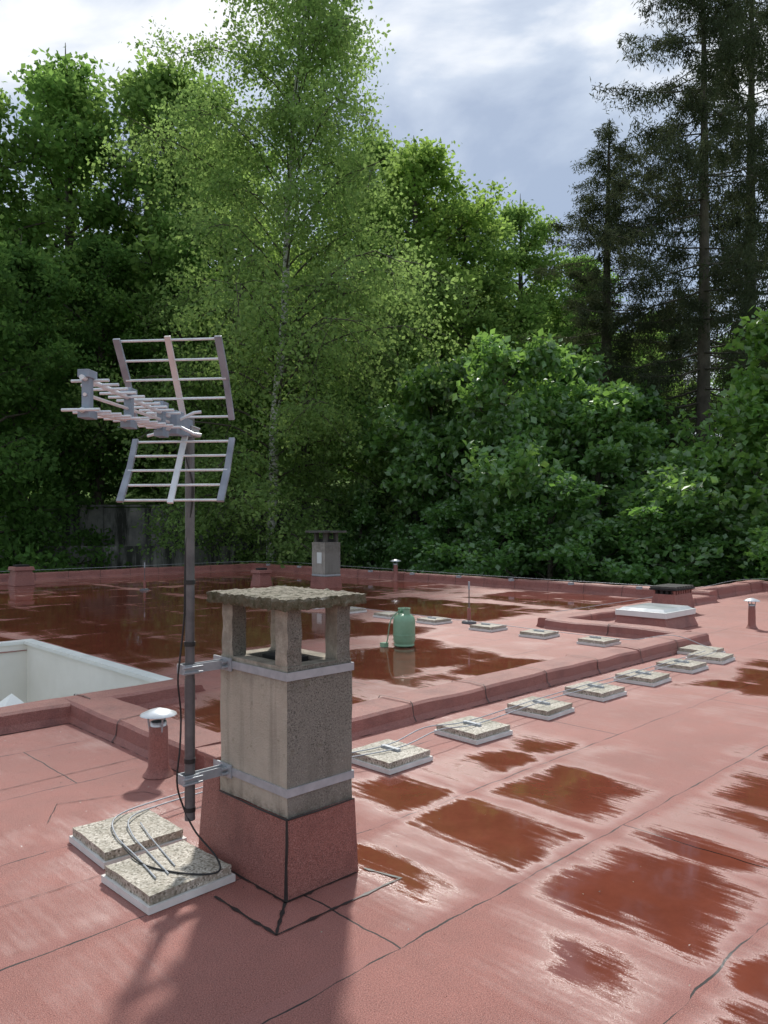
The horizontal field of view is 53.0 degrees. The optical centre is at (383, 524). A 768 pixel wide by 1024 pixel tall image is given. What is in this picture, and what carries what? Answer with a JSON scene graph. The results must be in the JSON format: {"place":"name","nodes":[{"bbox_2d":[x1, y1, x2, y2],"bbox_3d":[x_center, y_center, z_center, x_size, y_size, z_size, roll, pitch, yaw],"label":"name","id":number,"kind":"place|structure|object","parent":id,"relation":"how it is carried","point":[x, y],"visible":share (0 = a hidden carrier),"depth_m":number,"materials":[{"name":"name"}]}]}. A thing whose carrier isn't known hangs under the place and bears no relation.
{"place":"outdoors","nodes":[
{"label":"outdoors","id":0,"kind":"place"},
{"bbox_2d":[0,0,767,435],"label":"sky","id":1,"kind":"structure","parent":0,"point":[509,81],"materials":[{"name":"white"}]},
{"bbox_2d":[31,436,766,507],"bbox_3d":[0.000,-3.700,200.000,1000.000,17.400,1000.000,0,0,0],"label":"ground","id":2,"kind":"structure","parent":0,"point":[112,501],"depth_m":43.54,"materials":[{"name":"green plant"}]},
{"bbox_2d":[0,88,121,501],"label":"deciduous tree","id":3,"kind":"object","parent":2,"relation":"on","point":[8,182],"visible":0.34,"depth_m":36.27,"materials":[{"name":"green plant"}]},
{"bbox_2d":[0,235,124,573],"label":"deciduous tree","id":4,"kind":"object","parent":2,"relation":"on","point":[42,288],"visible":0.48,"depth_m":30.61,"materials":[{"name":"green plant"}]},
{"bbox_2d":[0,241,136,573],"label":"deciduous tree","id":5,"kind":"object","parent":2,"relation":"on","point":[18,385],"visible":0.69,"depth_m":28.10,"materials":[{"name":"green plant"}]},
{"bbox_2d":[0,639,172,706],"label":"courtyard","id":6,"kind":"structure","parent":2,"relation":"on","point":[37,670],"depth_m":9.14,"materials":[{"name":"paint"}]},
{"bbox_2d":[24,228,189,504],"bbox_3d":[-13.140,-7.166,36.806,8.872,13.471,9.179,0,0,-34],"label":"deciduous tree","id":7,"kind":"object","parent":2,"relation":"on","point":[104,253],"visible":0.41,"depth_m":35.05,"materials":[{"name":"green plant"}]},
{"bbox_2d":[0,43,242,503],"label":"deciduous tree","id":8,"kind":"object","parent":2,"relation":"on","point":[46,84],"visible":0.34,"depth_m":38.40,"materials":[{"name":"green plant"}]},
{"bbox_2d":[104,107,174,483],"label":"tree","id":9,"kind":"object","parent":2,"relation":"on","point":[130,209],"visible":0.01,"depth_m":46.63,"materials":[{"name":"green plant"}]},
{"bbox_2d":[27,42,271,497],"bbox_3d":[-12.235,-13.563,43.536,16.720,24.536,16.160,0,0,33],"label":"deciduous tree","id":10,"kind":"object","parent":2,"relation":"on","point":[141,91],"visible":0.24,"depth_m":39.76,"materials":[{"name":"green plant"}]},
{"bbox_2d":[68,203,273,507],"bbox_3d":[-10.209,-7.972,36.655,10.290,15.047,8.741,0,0,-9],"label":"deciduous tree","id":11,"kind":"object","parent":2,"relation":"on","point":[170,262],"visible":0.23,"depth_m":35.38,"materials":[{"name":"green plant"}]},
{"bbox_2d":[156,124,345,491],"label":"deciduous tree","id":12,"kind":"object","parent":2,"relation":"on","point":[263,243],"visible":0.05,"depth_m":44.80,"materials":[{"name":"green plant"}]},
{"bbox_2d":[37,0,500,568],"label":"birch tree","id":13,"kind":"object","parent":2,"relation":"on","point":[323,50],"visible":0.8,"depth_m":28.65,"materials":[{"name":"green plant"}]},
{"bbox_2d":[219,268,390,507],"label":"deciduous tree","id":14,"kind":"object","parent":2,"relation":"on","point":[297,392],"visible":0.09,"depth_m":38.55,"materials":[{"name":"green plant"}]},
{"bbox_2d":[286,479,421,570],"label":"maple tree","id":15,"kind":"object","parent":2,"relation":"on","point":[367,512],"visible":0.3,"depth_m":30.42,"materials":[{"name":"green plant"}]},
{"bbox_2d":[256,122,461,484],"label":"deciduous tree","id":16,"kind":"object","parent":2,"relation":"on","point":[385,148],"visible":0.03,"depth_m":47.70,"materials":[{"name":"green plant"}]},
{"bbox_2d":[0,505,743,570],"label":"retaining wall","id":17,"kind":"structure","parent":2,"relation":"on","point":[119,522],"depth_m":33.00,"materials":[{"name":"concrete"}]},
{"bbox_2d":[332,281,440,502],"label":"deciduous tree","id":18,"kind":"object","parent":2,"relation":"on","point":[414,359],"visible":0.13,"depth_m":37.21,"materials":[{"name":"green plant"}]},
{"bbox_2d":[55,242,736,461],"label":"distant trees","id":19,"kind":"object","parent":2,"relation":"on","point":[665,336],"depth_m":61.06,"materials":[{"name":"green plant"}]},
{"bbox_2d":[293,129,518,431],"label":"deciduous tree","id":20,"kind":"object","parent":2,"relation":"on","point":[416,179],"visible":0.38,"depth_m":42.62,"materials":[{"name":"green plant"}]},
{"bbox_2d":[333,356,515,576],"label":"maple tree","id":21,"kind":"object","parent":2,"relation":"on","point":[406,482],"visible":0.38,"depth_m":28.60,"materials":[{"name":"green plant"}]},
{"bbox_2d":[374,499,516,577],"bbox_3d":[2.352,2.072,27.518,6.121,6.049,6.090,0,0,37],"label":"bush","id":22,"kind":"object","parent":2,"relation":"on","point":[447,514],"visible":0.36,"depth_m":26.41,"materials":[{"name":"green plant"}]},
{"bbox_2d":[361,324,619,582],"bbox_3d":[5.345,-0.884,27.599,10.449,12.508,9.880,0,0,-27],"label":"maple tree","id":23,"kind":"object","parent":2,"relation":"on","point":[520,444],"visible":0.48,"depth_m":26.40,"materials":[{"name":"green plant"}]},
{"bbox_2d":[405,192,600,411],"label":"deciduous tree","id":24,"kind":"object","parent":2,"relation":"on","point":[489,318],"visible":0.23,"depth_m":46.00,"materials":[{"name":"green plant"}]},
{"bbox_2d":[381,342,630,579],"bbox_3d":[5.950,-1.139,31.519,9.625,12.684,9.577,0,0,-37],"label":"maple tree","id":25,"kind":"object","parent":2,"relation":"on","point":[585,370],"visible":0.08,"depth_m":30.04,"materials":[{"name":"green plant"}]},
{"bbox_2d":[458,193,578,389],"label":"deciduous tree","id":26,"kind":"object","parent":2,"relation":"on","point":[520,215],"visible":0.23,"depth_m":50.73,"materials":[{"name":"green plant"}]},
{"bbox_2d":[413,467,681,582],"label":"maple tree","id":27,"kind":"object","parent":2,"relation":"on","point":[564,492],"visible":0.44,"depth_m":22.95,"materials":[{"name":"green plant"}]},
{"bbox_2d":[550,311,638,432],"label":"deciduous tree","id":28,"kind":"object","parent":2,"relation":"on","point":[564,332],"visible":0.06,"depth_m":42.44,"materials":[{"name":"green plant"}]},
{"bbox_2d":[536,254,659,390],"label":"deciduous tree","id":29,"kind":"object","parent":2,"relation":"on","point":[565,295],"visible":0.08,"depth_m":50.23,"materials":[{"name":"green plant"}]},
{"bbox_2d":[456,374,747,579],"bbox_3d":[9.747,-0.219,30.126,11.329,11.095,10.712,0,0,-44],"label":"maple tree","id":30,"kind":"object","parent":2,"relation":"on","point":[645,406],"visible":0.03,"depth_m":29.47,"materials":[{"name":"green plant"}]},
{"bbox_2d":[509,118,723,423],"bbox_3d":[10.649,-9.517,36.099,9.956,18.503,9.558,0,0,-29],"label":"spruce tree","id":31,"kind":"object","parent":2,"relation":"on","point":[593,302],"visible":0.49,"depth_m":34.84,"materials":[{"name":"green plant"}]},
{"bbox_2d":[483,377,750,586],"bbox_3d":[7.540,-0.006,26.215,8.720,10.342,8.677,0,0,23],"label":"maple tree","id":32,"kind":"object","parent":2,"relation":"on","point":[619,442],"visible":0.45,"depth_m":25.69,"materials":[{"name":"green plant"}]},
{"bbox_2d":[619,329,696,455],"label":"deciduous tree","id":33,"kind":"object","parent":2,"relation":"on","point":[655,354],"visible":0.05,"depth_m":50.64,"materials":[{"name":"green plant"}]},
{"bbox_2d":[550,489,767,585],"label":"bush","id":34,"kind":"object","parent":2,"relation":"on","point":[687,518],"visible":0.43,"depth_m":22.23,"materials":[{"name":"green plant"}]},
{"bbox_2d":[565,0,767,514],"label":"spruce tree","id":35,"kind":"object","parent":2,"relation":"on","point":[727,53],"visible":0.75,"depth_m":29.96,"materials":[{"name":"green plant"}]},
{"bbox_2d":[591,459,767,585],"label":"maple tree","id":36,"kind":"object","parent":2,"relation":"on","point":[737,525],"visible":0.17,"depth_m":23.01,"materials":[{"name":"green plant"}]},
{"bbox_2d":[633,0,767,480],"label":"spruce tree","id":37,"kind":"object","parent":2,"relation":"on","point":[737,160],"visible":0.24,"depth_m":35.69,"materials":[{"name":"green plant"}]},
{"bbox_2d":[679,305,767,585],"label":"maple tree","id":38,"kind":"object","parent":2,"relation":"on","point":[743,419],"visible":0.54,"depth_m":23.78,"materials":[{"name":"green plant"}]},
{"bbox_2d":[690,332,766,474],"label":"deciduous tree","id":39,"kind":"object","parent":2,"relation":"on","point":[715,392],"visible":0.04,"depth_m":49.88,"materials":[{"name":"green plant"}]},
{"bbox_2d":[738,483,767,577],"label":"maple tree","id":40,"kind":"object","parent":2,"relation":"on","point":[761,551],"visible":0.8,"depth_m":20.35,"materials":[{"name":"green plant"}]},
{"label":"facade walls","id":41,"kind":"object","parent":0,"visible":0},
{"bbox_2d":[0,570,767,1023],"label":"roof membrane","id":42,"kind":"object","parent":41,"relation":"on","point":[534,910],"visible":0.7,"depth_m":3.77,"materials":[{"name":"red rubber"}]},
{"bbox_2d":[8,564,34,585],"bbox_3d":[-9.581,1.325,20.322,0.518,0.550,0.518,0,0,-44],"label":"red duct","id":43,"kind":"object","parent":42,"relation":"on","point":[20,574],"visible":1,"depth_m":20.16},
{"bbox_2d":[69,808,186,868],"bbox_3d":[-1.287,1.560,3.865,0.424,0.074,0.424,0,0,-43],"label":"paving slab","id":44,"kind":"object","parent":42,"relation":"on","point":[99,844],"depth_m":3.80,"materials":[{"name":"grey concrete"}]},
{"bbox_2d":[139,563,149,590],"bbox_3d":[-5.847,1.260,18.790,0.240,0.680,0.240,0,0,-45],"label":"lightning rod","id":45,"kind":"object","parent":42,"relation":"on","point":[144,588],"visible":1,"depth_m":18.77,"materials":[{"name":"metal"}]},
{"bbox_2d":[140,707,176,778],"bbox_3d":[-1.442,1.383,4.920,0.230,0.426,0.230,0,0,-44],"label":"vent pipe","id":46,"kind":"object","parent":42,"relation":"on","point":[158,767],"visible":1,"depth_m":4.87,"materials":[{"name":"metal"}]},
{"bbox_2d":[101,840,234,914],"bbox_3d":[-0.966,1.560,3.445,0.424,0.074,0.424,0,0,44],"label":"paving slab","id":47,"kind":"object","parent":42,"relation":"on","point":[136,884],"depth_m":3.37,"materials":[{"name":"grey concrete"}]},
{"bbox_2d":[197,745,219,855],"bbox_3d":[-0.734,1.354,3.857,0.360,0.492,0.180,0,0,-44],"label":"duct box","id":48,"kind":"object","parent":42,"relation":"on","point":[211,787],"visible":0.31,"depth_m":3.74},
{"bbox_2d":[250,568,271,586],"bbox_3d":[-3.218,1.365,20.195,0.417,0.470,0.417,0,0,-45],"label":"red duct","id":49,"kind":"object","parent":42,"relation":"on","point":[261,577],"visible":1,"depth_m":20.07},
{"bbox_2d":[206,585,366,902],"bbox_3d":[-0.463,0.960,3.605,0.477,1.301,0.625,0,0,-45],"label":"concrete chimney","id":50,"kind":"object","parent":42,"relation":"on","point":[285,831],"visible":1,"depth_m":3.44,"materials":[{"name":"concrete"}]},
{"bbox_2d":[61,335,234,874],"bbox_3d":[-0.961,0.364,3.112,0.609,2.322,1.199,0,0,0],"label":"tv antenna","id":51,"kind":"object","parent":50,"relation":"attached to","point":[172,422],"visible":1,"depth_m":3.36,"materials":[{"name":"metal"}]},
{"bbox_2d":[305,530,346,587],"bbox_3d":[-1.488,0.870,19.792,0.762,1.460,0.766,0,0,-45],"label":"concrete chimney","id":52,"kind":"object","parent":42,"relation":"on","point":[326,562],"visible":1,"depth_m":19.60,"materials":[{"name":"concrete"}]},
{"bbox_2d":[0,653,676,934],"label":"tar joints","id":53,"kind":"object","parent":42,"relation":"on","point":[282,913],"visible":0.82,"depth_m":3.32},
{"bbox_2d":[350,607,366,613],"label":"paving slab","id":54,"kind":"object","parent":42,"relation":"on","point":[356,610],"depth_m":13.99,"materials":[{"name":"grey concrete"}]},
{"bbox_2d":[2,682,737,996],"bbox_3d":[1.040,1.591,6.003,8.096,0.018,5.082,0,0,-44],"label":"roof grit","id":55,"kind":"object","parent":42,"relation":"on","point":[369,829],"visible":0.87,"depth_m":4.35,"materials":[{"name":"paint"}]},
{"bbox_2d":[0,561,746,878],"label":"lightning conductor wire","id":56,"kind":"object","parent":42,"relation":"on","point":[398,749],"visible":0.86,"depth_m":6.51,"materials":[{"name":"metal"}]},
{"bbox_2d":[0,563,767,772],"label":"roof curbs","id":57,"kind":"structure","parent":42,"relation":"on","point":[112,715],"depth_m":7.29,"materials":[{"name":"red rubber"}]},
{"bbox_2d":[373,611,397,618],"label":"paving slab","id":58,"kind":"object","parent":42,"relation":"on","point":[387,615],"depth_m":13.23,"materials":[{"name":"grey concrete"}]},
{"bbox_2d":[351,739,432,774],"bbox_3d":[0.033,1.560,5.211,0.424,0.074,0.424,0,0,44],"label":"paving slab","id":59,"kind":"object","parent":42,"relation":"on","point":[390,762],"depth_m":5.11,"materials":[{"name":"grey concrete"}]},
{"bbox_2d":[391,559,399,580],"bbox_3d":[0.334,1.288,22.060,0.320,0.616,0.320,0,0,-45],"label":"vent pipe","id":60,"kind":"object","parent":42,"relation":"on","point":[395,572],"visible":1,"depth_m":22.00,"materials":[{"name":"metal"}]},
{"bbox_2d":[380,607,415,646],"bbox_3d":[0.211,1.343,10.085,0.399,0.505,0.349,0,0,-44],"label":"gas cylinder","id":61,"kind":"object","parent":42,"relation":"on","point":[404,634],"visible":1,"depth_m":9.99,"materials":[{"name":"paint"}]},
{"bbox_2d":[416,616,452,624],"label":"paving slab","id":62,"kind":"object","parent":42,"relation":"on","point":[436,621],"depth_m":12.44,"materials":[{"name":"grey concrete"}]},
{"bbox_2d":[462,581,475,623],"bbox_3d":[1.382,1.260,12.504,0.240,0.680,0.240,0,0,-44],"label":"lightning rod","id":63,"kind":"object","parent":42,"relation":"on","point":[468,620],"visible":0.93,"depth_m":12.48,"materials":[{"name":"metal"}]},
{"bbox_2d":[434,716,512,744],"bbox_3d":[0.682,1.560,5.877,0.424,0.074,0.424,0,0,-43],"label":"paving slab","id":64,"kind":"object","parent":42,"relation":"on","point":[487,731],"depth_m":5.77,"materials":[{"name":"grey concrete"}]},
{"bbox_2d":[469,623,507,631],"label":"paving slab","id":65,"kind":"object","parent":42,"relation":"on","point":[492,627],"depth_m":11.61,"materials":[{"name":"grey concrete"}]},
{"bbox_2d":[518,629,559,638],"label":"paving slab","id":66,"kind":"object","parent":42,"relation":"on","point":[531,633],"depth_m":10.91,"materials":[{"name":"grey concrete"}]},
{"bbox_2d":[505,696,574,720],"bbox_3d":[1.333,1.560,6.579,0.424,0.074,0.424,0,0,43],"label":"paving slab","id":67,"kind":"object","parent":42,"relation":"on","point":[554,709],"depth_m":6.47,"materials":[{"name":"grey concrete"}]},
{"bbox_2d":[563,681,626,701],"bbox_3d":[1.985,1.560,7.245,0.424,0.074,0.424,0,0,-43],"label":"paving slab","id":68,"kind":"object","parent":42,"relation":"on","point":[607,692],"depth_m":7.13,"materials":[{"name":"grey concrete"}]},
{"bbox_2d":[576,636,620,646],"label":"paving slab","id":69,"kind":"object","parent":42,"relation":"on","point":[605,642],"depth_m":10.22,"materials":[{"name":"grey concrete"}]},
{"bbox_2d":[613,669,671,686],"bbox_3d":[2.648,1.560,7.883,0.424,0.074,0.424,0,0,44],"label":"paving slab","id":70,"kind":"object","parent":42,"relation":"on","point":[653,679],"depth_m":7.77,"materials":[{"name":"grey concrete"}]},
{"bbox_2d":[615,603,697,628],"bbox_3d":[4.314,1.439,12.217,1.096,0.322,0.896,0,0,-45],"label":"roof skylight","id":71,"kind":"object","parent":42,"relation":"on","point":[672,616],"visible":0.93,"depth_m":11.92,"materials":[{"name":"plastic"}]},
{"bbox_2d":[649,584,694,607],"bbox_3d":[5.245,1.350,13.995,0.800,0.500,0.509,0,0,-44],"label":"brick vent stack","id":72,"kind":"object","parent":42,"relation":"on","point":[677,594],"visible":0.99,"depth_m":13.79,"materials":[{"name":"brick"}]},
{"bbox_2d":[654,658,708,673],"bbox_3d":[3.306,1.560,8.549,0.424,0.074,0.424,0,0,-45],"label":"paving slab","id":73,"kind":"object","parent":42,"relation":"on","point":[691,667],"depth_m":8.43,"materials":[{"name":"grey concrete"}]},
{"bbox_2d":[677,644,725,654],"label":"paving slab","id":74,"kind":"object","parent":42,"relation":"on","point":[688,649],"depth_m":9.50,"materials":[{"name":"grey concrete"}]},
{"bbox_2d":[685,650,734,664],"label":"paving slab","id":75,"kind":"object","parent":42,"relation":"on","point":[718,658],"depth_m":8.98,"materials":[{"name":"grey concrete"}]},
{"bbox_2d":[743,598,759,628],"bbox_3d":[5.690,1.363,11.901,0.240,0.466,0.240,0,0,-44],"label":"vent pipe","id":76,"kind":"object","parent":42,"relation":"on","point":[751,616],"visible":1,"depth_m":11.86,"materials":[{"name":"metal"}]}
]}

